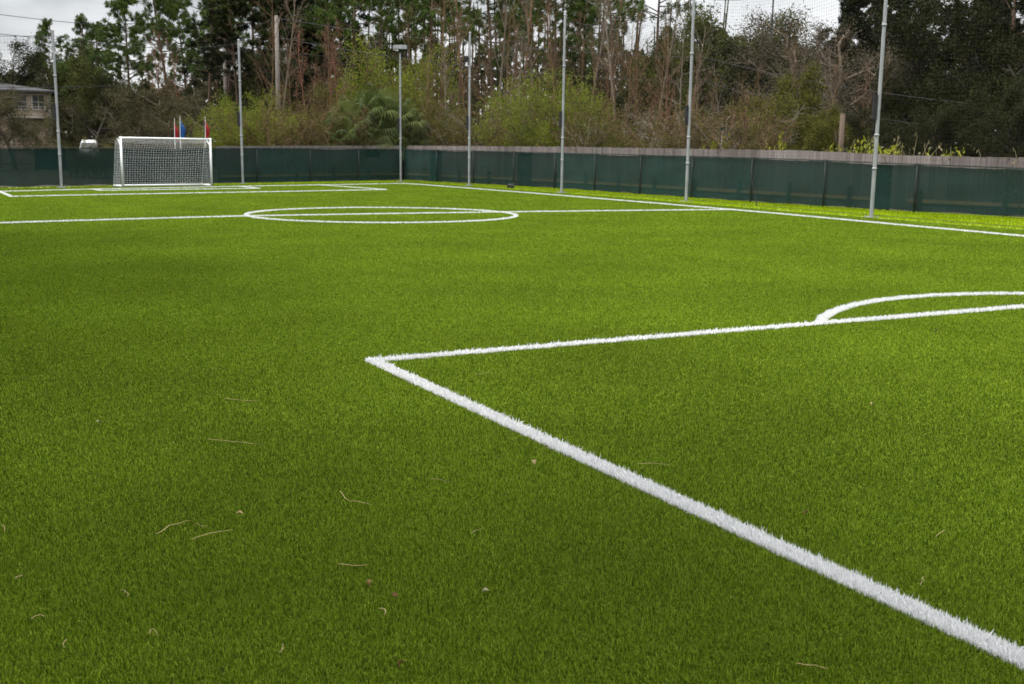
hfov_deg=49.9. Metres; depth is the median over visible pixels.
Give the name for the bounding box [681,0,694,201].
net pole
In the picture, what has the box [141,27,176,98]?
bare tree
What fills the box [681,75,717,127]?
bare tree
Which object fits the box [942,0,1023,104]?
pine tree
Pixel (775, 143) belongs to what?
shrub
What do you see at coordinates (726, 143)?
tall weed
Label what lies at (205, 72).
pine tree
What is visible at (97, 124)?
oak tree
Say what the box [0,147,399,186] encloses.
screened fence
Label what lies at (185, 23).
pine tree
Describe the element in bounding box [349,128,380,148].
fan palm
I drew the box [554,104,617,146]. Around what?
shrub
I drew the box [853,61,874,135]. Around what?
bare tree
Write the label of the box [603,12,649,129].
bare tree
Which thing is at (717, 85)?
bare tree
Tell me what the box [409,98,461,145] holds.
shrub
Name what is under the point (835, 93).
bare tree
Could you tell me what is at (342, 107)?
fan palm
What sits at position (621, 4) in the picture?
bare tree
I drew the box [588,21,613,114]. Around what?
bare tree
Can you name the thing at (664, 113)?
brush thicket
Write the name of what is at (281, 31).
pine tree
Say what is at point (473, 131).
brush thicket
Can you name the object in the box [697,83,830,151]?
brush thicket
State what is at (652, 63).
oak tree
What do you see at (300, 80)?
bare tree
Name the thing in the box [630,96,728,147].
brush thicket
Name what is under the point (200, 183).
ground
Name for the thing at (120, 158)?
soccer goal
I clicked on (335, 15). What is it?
pine tree
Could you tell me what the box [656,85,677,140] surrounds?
bare tree
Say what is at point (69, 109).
oak tree
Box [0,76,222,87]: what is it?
power line
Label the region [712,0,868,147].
oak tree
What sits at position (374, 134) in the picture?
fan palm
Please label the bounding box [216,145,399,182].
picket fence
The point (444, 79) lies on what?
bare tree
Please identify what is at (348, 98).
barrier net
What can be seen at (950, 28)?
pine tree
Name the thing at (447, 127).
brush thicket
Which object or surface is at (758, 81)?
bare tree
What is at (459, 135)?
shrub
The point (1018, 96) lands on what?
oak tree
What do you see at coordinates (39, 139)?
oak tree
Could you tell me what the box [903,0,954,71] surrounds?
pine tree
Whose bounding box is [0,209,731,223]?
halfway line
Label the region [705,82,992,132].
power line
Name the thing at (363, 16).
pine tree
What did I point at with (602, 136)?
shrub
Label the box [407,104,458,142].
shrub
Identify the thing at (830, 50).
bare tree
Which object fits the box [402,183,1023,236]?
touchline
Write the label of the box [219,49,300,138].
oak tree
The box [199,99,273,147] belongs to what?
shrub
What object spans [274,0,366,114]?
pine tree
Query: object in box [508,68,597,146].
shrub
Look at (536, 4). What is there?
pine tree
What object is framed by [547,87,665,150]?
brush thicket
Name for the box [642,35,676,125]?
bare tree
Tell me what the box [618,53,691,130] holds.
oak tree
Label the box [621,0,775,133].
oak tree
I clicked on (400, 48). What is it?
lamp post
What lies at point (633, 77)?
bare tree
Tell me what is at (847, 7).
pine tree
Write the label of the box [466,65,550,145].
shrub
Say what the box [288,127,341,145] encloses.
shrub
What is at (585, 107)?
shrub
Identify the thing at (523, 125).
brush thicket
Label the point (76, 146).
shrub
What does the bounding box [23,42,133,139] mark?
oak tree
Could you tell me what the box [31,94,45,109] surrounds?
window
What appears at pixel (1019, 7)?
pine tree
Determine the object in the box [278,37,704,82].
power line
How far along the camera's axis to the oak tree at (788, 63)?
78.32 m
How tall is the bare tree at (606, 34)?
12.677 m
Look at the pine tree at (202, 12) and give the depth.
86.96 m
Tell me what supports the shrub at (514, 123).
on the ground at (200, 183)
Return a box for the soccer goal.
[113,137,212,186]
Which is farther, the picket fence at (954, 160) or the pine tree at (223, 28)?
the pine tree at (223, 28)
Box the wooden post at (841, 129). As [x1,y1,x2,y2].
[838,114,845,151]
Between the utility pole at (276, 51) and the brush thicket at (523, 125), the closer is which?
the brush thicket at (523, 125)
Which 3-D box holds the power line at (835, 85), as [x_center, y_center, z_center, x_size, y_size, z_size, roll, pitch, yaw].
[14.738,-10.937,45.951,0.022,3.337,22.369,-4,11,-26]
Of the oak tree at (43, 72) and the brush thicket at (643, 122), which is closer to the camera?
the brush thicket at (643, 122)
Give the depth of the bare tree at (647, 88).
48.92 m
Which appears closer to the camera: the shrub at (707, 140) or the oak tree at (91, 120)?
the shrub at (707, 140)
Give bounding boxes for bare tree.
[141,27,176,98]
[142,37,174,103]
[164,34,190,115]
[246,0,287,115]
[267,0,306,111]
[273,35,301,119]
[286,19,321,117]
[301,51,326,114]
[308,17,341,117]
[310,19,354,112]
[323,27,355,115]
[337,47,356,100]
[358,35,382,92]
[359,10,389,88]
[390,0,425,110]
[412,22,440,115]
[425,0,457,118]
[429,0,488,119]
[430,0,483,113]
[433,36,457,124]
[472,16,496,124]
[482,0,520,126]
[483,0,526,119]
[485,32,541,121]
[490,46,525,139]
[502,15,528,104]
[506,0,547,108]
[511,0,537,93]
[528,0,572,105]
[531,0,573,102]
[560,4,592,119]
[584,0,622,105]
[588,0,631,121]
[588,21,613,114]
[598,38,615,118]
[599,0,641,108]
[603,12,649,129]
[613,0,659,127]
[620,38,647,141]
[631,77,663,147]
[641,3,689,132]
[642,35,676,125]
[643,23,716,136]
[648,0,695,128]
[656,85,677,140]
[658,50,683,131]
[681,69,701,137]
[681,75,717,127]
[686,8,717,116]
[686,46,712,123]
[702,51,726,125]
[708,74,728,124]
[735,71,755,122]
[744,53,769,115]
[787,15,806,111]
[820,37,847,142]
[823,27,848,134]
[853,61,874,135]
[863,48,901,133]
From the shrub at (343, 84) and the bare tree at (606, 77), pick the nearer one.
the bare tree at (606, 77)
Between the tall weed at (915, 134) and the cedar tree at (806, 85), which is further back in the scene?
the cedar tree at (806, 85)
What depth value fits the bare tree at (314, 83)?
59.44 m
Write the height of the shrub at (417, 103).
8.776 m
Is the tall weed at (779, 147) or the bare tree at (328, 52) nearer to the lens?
the tall weed at (779, 147)
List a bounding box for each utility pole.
[223,38,227,96]
[274,15,280,114]
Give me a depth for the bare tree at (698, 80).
49.49 m
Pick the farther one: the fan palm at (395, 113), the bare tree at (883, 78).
the fan palm at (395, 113)
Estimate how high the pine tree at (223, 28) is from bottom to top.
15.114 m
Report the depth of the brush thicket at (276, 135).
53.79 m
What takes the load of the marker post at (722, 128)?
on the ground at (200, 183)
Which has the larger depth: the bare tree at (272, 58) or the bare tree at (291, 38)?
the bare tree at (291, 38)
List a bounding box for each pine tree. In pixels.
[28,17,73,144]
[56,13,110,139]
[84,20,121,139]
[89,0,166,146]
[114,30,160,93]
[126,0,205,144]
[151,0,221,114]
[170,0,248,141]
[178,0,251,142]
[184,0,258,94]
[186,0,274,106]
[218,0,291,109]
[227,0,335,112]
[249,0,337,90]
[250,3,285,37]
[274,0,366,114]
[283,0,358,123]
[294,0,390,116]
[306,0,394,89]
[353,0,418,87]
[364,0,449,85]
[400,0,478,114]
[410,0,475,120]
[429,0,508,114]
[445,0,544,125]
[488,2,557,104]
[492,0,572,100]
[514,0,595,101]
[536,0,610,80]
[564,0,655,130]
[569,0,627,93]
[618,0,704,126]
[800,0,871,142]
[817,0,900,127]
[837,0,919,117]
[852,0,933,120]
[871,15,942,143]
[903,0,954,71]
[919,0,1023,146]
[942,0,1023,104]
[946,0,1023,72]
[984,0,1023,73]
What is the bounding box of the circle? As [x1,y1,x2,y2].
[244,206,518,222]
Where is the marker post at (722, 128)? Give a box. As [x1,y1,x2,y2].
[720,127,724,148]
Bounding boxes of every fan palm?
[319,98,376,145]
[321,116,359,145]
[338,87,403,144]
[341,83,414,159]
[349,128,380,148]
[351,116,389,148]
[369,92,429,161]
[371,118,406,174]
[386,100,439,177]
[393,127,425,164]
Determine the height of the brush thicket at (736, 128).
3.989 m
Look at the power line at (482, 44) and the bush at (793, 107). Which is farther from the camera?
the power line at (482, 44)
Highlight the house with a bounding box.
[0,83,61,148]
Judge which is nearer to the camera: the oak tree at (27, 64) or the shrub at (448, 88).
the shrub at (448, 88)
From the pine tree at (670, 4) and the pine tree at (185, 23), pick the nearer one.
the pine tree at (670, 4)
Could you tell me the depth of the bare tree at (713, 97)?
48.41 m
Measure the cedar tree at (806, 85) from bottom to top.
5.856 m
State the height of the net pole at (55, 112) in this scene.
5.810 m
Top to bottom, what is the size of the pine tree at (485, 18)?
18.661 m
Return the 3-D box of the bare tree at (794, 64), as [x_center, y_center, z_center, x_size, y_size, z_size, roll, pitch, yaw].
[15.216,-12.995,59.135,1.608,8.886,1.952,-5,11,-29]
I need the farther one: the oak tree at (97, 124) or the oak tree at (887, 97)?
the oak tree at (97, 124)
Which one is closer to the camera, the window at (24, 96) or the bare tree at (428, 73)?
the bare tree at (428, 73)
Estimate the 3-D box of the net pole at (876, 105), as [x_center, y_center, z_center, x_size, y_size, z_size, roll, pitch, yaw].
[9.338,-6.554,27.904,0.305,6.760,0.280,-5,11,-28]
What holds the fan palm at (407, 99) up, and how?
on the ground at (200, 183)
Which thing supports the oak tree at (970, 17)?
on the ground at (200, 183)
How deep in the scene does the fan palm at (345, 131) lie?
56.11 m
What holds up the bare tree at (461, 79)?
on the ground at (200, 183)
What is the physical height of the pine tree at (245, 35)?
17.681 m
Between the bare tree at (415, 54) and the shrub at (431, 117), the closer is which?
the shrub at (431, 117)
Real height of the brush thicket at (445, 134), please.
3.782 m
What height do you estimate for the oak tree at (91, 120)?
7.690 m
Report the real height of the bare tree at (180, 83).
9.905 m
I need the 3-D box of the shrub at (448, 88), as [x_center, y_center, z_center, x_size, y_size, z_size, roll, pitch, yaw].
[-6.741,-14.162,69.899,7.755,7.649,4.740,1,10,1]
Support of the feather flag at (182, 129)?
on the ground at (200, 183)
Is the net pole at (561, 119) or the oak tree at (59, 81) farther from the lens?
the oak tree at (59, 81)
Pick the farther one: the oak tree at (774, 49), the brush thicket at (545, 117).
the oak tree at (774, 49)
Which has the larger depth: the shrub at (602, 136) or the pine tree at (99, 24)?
the pine tree at (99, 24)
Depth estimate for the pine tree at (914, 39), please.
59.84 m
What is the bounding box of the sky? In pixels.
[0,0,1023,144]
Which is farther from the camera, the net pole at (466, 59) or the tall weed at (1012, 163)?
the net pole at (466, 59)
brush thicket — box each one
[211,99,311,145]
[242,97,312,145]
[257,92,345,142]
[276,97,351,145]
[313,95,388,148]
[401,91,476,144]
[401,123,435,145]
[412,120,453,145]
[417,111,497,145]
[420,109,478,145]
[436,84,533,145]
[442,109,539,145]
[448,110,509,145]
[470,107,550,148]
[486,93,578,146]
[503,104,541,146]
[515,92,592,146]
[521,89,632,145]
[535,119,614,146]
[546,111,659,147]
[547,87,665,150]
[601,90,663,143]
[604,107,683,145]
[610,96,723,155]
[624,102,692,145]
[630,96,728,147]
[643,95,746,148]
[663,85,804,149]
[670,114,750,148]
[677,97,811,149]
[686,96,782,148]
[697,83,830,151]
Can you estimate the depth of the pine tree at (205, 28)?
93.08 m
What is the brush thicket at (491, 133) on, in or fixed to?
on the ground at (200, 183)
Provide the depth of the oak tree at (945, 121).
37.98 m
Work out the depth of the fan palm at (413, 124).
59.80 m
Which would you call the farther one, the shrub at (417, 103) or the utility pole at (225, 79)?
the utility pole at (225, 79)
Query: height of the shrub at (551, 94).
5.537 m
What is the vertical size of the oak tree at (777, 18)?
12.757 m
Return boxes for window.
[13,94,28,109]
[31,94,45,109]
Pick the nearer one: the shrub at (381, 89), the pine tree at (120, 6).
the shrub at (381, 89)
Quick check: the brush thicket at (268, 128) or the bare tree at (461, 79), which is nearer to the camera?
the brush thicket at (268, 128)
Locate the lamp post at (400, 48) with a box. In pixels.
[393,45,406,181]
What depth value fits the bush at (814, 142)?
44.63 m
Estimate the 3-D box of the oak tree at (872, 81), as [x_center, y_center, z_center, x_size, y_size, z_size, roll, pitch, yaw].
[19.528,-11.582,56.023,4.952,7.289,6.798,6,11,27]
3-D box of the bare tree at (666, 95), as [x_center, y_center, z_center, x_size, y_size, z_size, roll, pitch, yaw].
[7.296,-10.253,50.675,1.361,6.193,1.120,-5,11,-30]
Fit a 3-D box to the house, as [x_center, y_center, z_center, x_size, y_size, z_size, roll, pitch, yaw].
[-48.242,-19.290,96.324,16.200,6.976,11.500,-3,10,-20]
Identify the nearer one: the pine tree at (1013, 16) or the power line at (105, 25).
the pine tree at (1013, 16)
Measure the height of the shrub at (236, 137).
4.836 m
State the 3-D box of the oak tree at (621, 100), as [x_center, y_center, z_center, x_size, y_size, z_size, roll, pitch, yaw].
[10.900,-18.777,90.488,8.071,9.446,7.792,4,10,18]
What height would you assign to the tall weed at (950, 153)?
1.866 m
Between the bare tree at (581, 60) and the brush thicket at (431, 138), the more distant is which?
the brush thicket at (431, 138)
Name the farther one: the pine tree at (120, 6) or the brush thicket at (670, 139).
the pine tree at (120, 6)
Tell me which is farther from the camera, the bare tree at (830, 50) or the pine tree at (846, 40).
the pine tree at (846, 40)
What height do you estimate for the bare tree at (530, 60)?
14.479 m
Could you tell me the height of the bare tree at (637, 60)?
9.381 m
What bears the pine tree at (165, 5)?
on the ground at (200, 183)
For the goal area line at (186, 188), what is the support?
on the turf field
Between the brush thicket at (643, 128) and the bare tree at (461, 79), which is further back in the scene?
the bare tree at (461, 79)
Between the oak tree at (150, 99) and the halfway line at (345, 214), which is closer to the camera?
the halfway line at (345, 214)
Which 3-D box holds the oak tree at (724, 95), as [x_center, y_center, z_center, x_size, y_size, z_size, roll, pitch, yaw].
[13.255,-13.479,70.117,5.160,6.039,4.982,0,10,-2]
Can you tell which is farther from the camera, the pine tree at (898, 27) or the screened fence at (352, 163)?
the pine tree at (898, 27)
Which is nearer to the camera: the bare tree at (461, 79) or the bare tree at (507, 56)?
the bare tree at (507, 56)
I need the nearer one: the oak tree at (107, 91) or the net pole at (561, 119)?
the net pole at (561, 119)
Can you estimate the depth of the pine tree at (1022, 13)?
64.22 m
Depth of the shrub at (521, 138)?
51.92 m
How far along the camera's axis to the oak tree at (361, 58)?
79.36 m
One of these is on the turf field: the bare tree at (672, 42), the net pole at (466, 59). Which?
the net pole at (466, 59)
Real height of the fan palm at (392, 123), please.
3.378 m
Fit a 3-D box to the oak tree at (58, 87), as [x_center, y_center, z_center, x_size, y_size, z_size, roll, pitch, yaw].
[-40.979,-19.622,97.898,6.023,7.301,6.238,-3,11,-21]
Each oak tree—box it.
[0,36,58,109]
[0,50,94,121]
[0,83,48,148]
[0,93,52,148]
[12,122,61,148]
[22,83,84,142]
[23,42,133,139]
[35,88,93,148]
[36,50,137,148]
[56,108,111,146]
[67,72,143,146]
[73,106,120,146]
[87,89,144,148]
[88,74,177,148]
[91,88,158,148]
[120,71,200,147]
[123,113,183,148]
[136,88,220,148]
[139,100,200,148]
[161,84,213,134]
[165,79,225,148]
[192,85,243,142]
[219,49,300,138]
[237,45,332,123]
[306,28,392,114]
[541,61,610,126]
[552,67,627,125]
[599,63,684,132]
[608,24,722,143]
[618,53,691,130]
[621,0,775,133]
[662,13,777,135]
[684,86,756,142]
[709,34,803,123]
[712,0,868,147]
[713,4,821,112]
[720,33,816,139]
[740,31,835,132]
[759,15,902,138]
[762,60,859,148]
[804,42,922,144]
[834,105,898,154]
[845,0,968,153]
[852,56,945,153]
[862,79,935,155]
[879,0,1020,153]
[884,102,966,156]
[891,41,981,151]
[902,101,981,156]
[905,21,1023,144]
[931,80,1016,156]
[939,72,1023,165]
[945,27,1023,147]
[954,102,1023,157]
[972,95,1023,157]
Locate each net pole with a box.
[49,29,65,187]
[235,39,244,183]
[464,32,472,185]
[557,14,566,192]
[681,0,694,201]
[863,0,887,217]
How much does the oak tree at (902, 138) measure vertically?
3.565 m
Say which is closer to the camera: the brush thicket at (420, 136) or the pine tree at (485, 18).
the brush thicket at (420, 136)
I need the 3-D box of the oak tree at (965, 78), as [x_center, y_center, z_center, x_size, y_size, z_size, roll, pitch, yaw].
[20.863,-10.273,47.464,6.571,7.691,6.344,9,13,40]
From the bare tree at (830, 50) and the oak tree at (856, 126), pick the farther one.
the bare tree at (830, 50)
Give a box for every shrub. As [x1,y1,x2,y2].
[51,136,89,148]
[90,135,125,148]
[173,100,245,156]
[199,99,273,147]
[201,83,282,145]
[218,92,298,145]
[222,99,306,140]
[242,86,320,140]
[266,100,324,134]
[271,109,298,144]
[280,128,320,145]
[284,82,349,144]
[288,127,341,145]
[299,78,377,144]
[313,118,352,145]
[329,41,431,122]
[335,27,462,121]
[340,34,458,127]
[342,64,418,100]
[350,58,464,121]
[402,94,463,145]
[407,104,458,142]
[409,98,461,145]
[421,99,457,145]
[428,105,467,145]
[432,115,476,145]
[448,105,505,145]
[457,116,506,145]
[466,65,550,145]
[484,63,611,146]
[499,68,609,143]
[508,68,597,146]
[513,102,576,146]
[541,100,616,146]
[543,60,612,146]
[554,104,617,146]
[580,121,628,147]
[582,106,647,147]
[605,116,664,147]
[637,128,684,147]
[654,113,702,148]
[691,120,746,148]
[704,124,752,148]
[740,126,813,150]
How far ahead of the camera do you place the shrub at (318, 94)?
57.12 m
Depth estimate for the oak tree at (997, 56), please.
40.04 m
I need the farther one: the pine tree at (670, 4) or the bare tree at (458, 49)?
the pine tree at (670, 4)
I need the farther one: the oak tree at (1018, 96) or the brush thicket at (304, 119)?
the brush thicket at (304, 119)
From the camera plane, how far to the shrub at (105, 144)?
54.74 m
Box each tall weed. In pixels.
[699,136,725,148]
[715,133,740,148]
[776,131,785,149]
[850,135,868,152]
[868,143,895,154]
[882,132,941,164]
[894,144,904,154]
[943,147,957,158]
[996,147,1018,216]
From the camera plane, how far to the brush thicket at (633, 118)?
49.00 m
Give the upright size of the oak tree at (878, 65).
7.466 m
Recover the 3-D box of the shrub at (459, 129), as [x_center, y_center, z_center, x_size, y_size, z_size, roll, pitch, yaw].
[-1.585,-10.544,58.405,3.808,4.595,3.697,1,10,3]
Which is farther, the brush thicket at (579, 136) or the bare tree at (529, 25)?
the bare tree at (529, 25)
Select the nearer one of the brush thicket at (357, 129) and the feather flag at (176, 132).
the feather flag at (176, 132)
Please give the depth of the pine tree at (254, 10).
92.92 m
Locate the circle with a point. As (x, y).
(500, 218)
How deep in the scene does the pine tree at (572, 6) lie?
92.78 m
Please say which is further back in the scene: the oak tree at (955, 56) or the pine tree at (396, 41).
the pine tree at (396, 41)
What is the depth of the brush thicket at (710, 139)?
41.80 m
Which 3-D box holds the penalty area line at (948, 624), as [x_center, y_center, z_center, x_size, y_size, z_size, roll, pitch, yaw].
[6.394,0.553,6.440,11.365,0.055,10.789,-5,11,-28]
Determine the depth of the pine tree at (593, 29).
114.53 m
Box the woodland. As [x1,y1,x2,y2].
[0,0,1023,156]
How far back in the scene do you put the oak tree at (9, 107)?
68.88 m
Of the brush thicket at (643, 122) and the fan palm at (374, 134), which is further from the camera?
the fan palm at (374, 134)
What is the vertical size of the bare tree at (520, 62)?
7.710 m
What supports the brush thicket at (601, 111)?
on the ground at (200, 183)
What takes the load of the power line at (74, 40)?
attached to the utility pole at (225, 79)
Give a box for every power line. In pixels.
[0,14,200,29]
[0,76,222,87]
[3,34,189,43]
[278,18,701,57]
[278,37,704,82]
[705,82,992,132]
[707,58,990,105]
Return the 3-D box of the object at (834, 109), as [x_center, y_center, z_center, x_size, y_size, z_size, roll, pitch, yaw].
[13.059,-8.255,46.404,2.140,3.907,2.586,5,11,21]
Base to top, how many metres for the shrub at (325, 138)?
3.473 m
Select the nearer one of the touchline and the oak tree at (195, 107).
the touchline
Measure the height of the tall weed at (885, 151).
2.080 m
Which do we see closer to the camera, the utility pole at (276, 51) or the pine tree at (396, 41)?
the utility pole at (276, 51)
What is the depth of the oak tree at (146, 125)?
61.19 m
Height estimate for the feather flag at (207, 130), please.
2.997 m
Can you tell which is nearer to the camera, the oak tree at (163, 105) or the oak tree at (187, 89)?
the oak tree at (163, 105)
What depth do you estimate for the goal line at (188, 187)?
43.21 m
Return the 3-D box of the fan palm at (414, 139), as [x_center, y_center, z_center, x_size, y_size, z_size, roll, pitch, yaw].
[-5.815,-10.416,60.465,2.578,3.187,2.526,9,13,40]
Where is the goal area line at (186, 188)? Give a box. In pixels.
[92,186,260,190]
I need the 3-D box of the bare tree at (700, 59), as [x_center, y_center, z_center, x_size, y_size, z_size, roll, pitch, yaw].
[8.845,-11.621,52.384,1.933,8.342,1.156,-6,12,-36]
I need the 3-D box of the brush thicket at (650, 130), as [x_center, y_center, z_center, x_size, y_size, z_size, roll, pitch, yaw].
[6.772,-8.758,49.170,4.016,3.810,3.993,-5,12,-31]
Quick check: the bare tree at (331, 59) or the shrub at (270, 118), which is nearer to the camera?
the shrub at (270, 118)
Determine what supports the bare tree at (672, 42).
on the ground at (200, 183)
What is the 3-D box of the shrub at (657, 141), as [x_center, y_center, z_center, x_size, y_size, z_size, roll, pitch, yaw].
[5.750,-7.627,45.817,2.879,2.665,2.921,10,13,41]
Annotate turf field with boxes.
[0,182,1023,683]
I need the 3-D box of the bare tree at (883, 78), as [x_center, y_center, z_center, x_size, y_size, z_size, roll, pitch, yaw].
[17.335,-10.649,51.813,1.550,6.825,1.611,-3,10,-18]
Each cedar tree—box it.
[729,101,759,146]
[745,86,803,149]
[765,58,838,150]
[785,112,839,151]
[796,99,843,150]
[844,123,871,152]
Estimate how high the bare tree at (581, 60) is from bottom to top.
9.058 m
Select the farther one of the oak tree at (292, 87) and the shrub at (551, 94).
the oak tree at (292, 87)
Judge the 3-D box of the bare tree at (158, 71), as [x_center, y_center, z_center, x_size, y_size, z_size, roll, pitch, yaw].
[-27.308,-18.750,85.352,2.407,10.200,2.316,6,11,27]
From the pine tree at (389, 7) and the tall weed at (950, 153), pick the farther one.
the pine tree at (389, 7)
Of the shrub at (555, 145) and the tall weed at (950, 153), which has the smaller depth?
the tall weed at (950, 153)
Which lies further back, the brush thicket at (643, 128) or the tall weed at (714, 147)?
the brush thicket at (643, 128)
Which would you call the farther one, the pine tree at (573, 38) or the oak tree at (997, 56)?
the pine tree at (573, 38)
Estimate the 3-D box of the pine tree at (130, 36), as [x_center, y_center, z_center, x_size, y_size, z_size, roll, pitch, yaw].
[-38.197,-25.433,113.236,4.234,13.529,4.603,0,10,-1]
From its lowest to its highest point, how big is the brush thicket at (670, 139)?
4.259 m
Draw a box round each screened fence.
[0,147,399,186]
[403,149,1023,215]
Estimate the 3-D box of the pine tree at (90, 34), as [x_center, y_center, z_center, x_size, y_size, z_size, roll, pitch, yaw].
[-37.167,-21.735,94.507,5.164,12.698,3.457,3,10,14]
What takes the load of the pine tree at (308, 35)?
on the ground at (200, 183)
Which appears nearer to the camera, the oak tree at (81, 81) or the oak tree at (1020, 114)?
the oak tree at (1020, 114)
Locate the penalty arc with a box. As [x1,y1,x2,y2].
[815,291,1023,322]
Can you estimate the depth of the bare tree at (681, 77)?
48.69 m
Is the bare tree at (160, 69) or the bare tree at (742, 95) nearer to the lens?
the bare tree at (742, 95)
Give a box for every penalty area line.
[0,184,386,196]
[364,304,1023,670]
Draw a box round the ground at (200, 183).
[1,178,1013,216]
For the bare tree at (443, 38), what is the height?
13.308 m
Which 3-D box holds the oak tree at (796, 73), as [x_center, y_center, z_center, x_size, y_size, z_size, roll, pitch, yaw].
[14.958,-11.044,55.561,5.608,6.298,5.960,4,10,18]
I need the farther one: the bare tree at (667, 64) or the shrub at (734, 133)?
the bare tree at (667, 64)
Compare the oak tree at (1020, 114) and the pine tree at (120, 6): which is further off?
the pine tree at (120, 6)
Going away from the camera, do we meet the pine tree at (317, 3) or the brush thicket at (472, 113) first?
the brush thicket at (472, 113)
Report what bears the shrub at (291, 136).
on the ground at (200, 183)
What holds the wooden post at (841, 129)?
on the ground at (200, 183)
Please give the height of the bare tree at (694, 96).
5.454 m
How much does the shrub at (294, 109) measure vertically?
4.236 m
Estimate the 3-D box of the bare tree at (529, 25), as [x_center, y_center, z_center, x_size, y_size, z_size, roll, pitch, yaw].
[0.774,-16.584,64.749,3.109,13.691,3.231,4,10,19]
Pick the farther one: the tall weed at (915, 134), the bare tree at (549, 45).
the bare tree at (549, 45)
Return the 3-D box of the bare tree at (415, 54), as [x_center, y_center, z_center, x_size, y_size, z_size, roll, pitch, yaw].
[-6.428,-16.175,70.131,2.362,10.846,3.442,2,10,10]
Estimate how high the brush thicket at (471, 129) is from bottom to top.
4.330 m
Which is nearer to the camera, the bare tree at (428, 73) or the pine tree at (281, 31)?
the bare tree at (428, 73)
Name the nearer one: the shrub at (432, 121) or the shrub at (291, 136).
the shrub at (291, 136)
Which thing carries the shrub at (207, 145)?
on the ground at (200, 183)
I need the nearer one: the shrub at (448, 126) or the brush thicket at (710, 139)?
the brush thicket at (710, 139)
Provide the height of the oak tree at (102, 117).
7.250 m
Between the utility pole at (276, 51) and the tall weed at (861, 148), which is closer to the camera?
the tall weed at (861, 148)
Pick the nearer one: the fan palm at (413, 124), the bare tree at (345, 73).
the fan palm at (413, 124)
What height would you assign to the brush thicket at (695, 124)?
3.660 m
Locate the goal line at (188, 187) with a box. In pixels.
[3,183,401,191]
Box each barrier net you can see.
[0,35,399,186]
[402,0,1023,226]
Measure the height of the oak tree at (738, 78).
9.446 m
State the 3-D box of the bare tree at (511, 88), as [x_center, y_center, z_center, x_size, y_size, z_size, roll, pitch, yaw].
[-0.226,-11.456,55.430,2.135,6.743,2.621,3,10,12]
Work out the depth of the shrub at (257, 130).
54.06 m
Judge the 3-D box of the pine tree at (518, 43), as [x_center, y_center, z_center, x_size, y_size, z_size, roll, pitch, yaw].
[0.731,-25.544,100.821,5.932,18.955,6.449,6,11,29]
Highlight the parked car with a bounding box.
[80,140,97,148]
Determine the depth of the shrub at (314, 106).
56.89 m
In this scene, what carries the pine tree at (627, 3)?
on the ground at (200, 183)
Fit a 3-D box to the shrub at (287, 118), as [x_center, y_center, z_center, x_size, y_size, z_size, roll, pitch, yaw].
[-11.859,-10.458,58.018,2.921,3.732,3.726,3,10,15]
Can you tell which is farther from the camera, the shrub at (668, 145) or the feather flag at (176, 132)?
the feather flag at (176, 132)
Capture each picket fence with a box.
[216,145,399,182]
[404,146,1023,216]
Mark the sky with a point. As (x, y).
(65, 11)
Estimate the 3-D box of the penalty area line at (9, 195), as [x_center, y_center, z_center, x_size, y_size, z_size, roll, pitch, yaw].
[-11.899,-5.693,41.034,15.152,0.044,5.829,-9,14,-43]
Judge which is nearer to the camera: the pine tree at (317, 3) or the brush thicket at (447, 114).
the brush thicket at (447, 114)
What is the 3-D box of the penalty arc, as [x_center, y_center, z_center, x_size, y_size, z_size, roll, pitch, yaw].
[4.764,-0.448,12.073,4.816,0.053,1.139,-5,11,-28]
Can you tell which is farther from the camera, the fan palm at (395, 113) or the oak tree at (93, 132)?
the oak tree at (93, 132)
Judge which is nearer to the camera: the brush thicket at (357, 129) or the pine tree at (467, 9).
the brush thicket at (357, 129)
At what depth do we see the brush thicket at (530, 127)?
51.32 m
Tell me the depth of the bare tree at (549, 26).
63.46 m
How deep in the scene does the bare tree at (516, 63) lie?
58.31 m
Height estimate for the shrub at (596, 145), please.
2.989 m
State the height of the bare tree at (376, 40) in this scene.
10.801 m
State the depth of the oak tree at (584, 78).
94.22 m
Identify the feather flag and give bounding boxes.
[174,118,178,148]
[180,120,184,148]
[205,120,209,148]
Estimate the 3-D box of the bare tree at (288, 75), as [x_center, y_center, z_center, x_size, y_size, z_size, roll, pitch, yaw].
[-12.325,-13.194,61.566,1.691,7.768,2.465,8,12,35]
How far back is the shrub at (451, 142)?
58.45 m
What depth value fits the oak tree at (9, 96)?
75.81 m
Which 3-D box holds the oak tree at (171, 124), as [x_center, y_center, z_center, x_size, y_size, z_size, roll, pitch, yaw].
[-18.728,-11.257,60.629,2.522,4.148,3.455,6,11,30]
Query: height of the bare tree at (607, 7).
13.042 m
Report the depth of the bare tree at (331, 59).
64.52 m
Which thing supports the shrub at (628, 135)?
on the ground at (200, 183)
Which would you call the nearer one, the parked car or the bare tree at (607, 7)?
the bare tree at (607, 7)

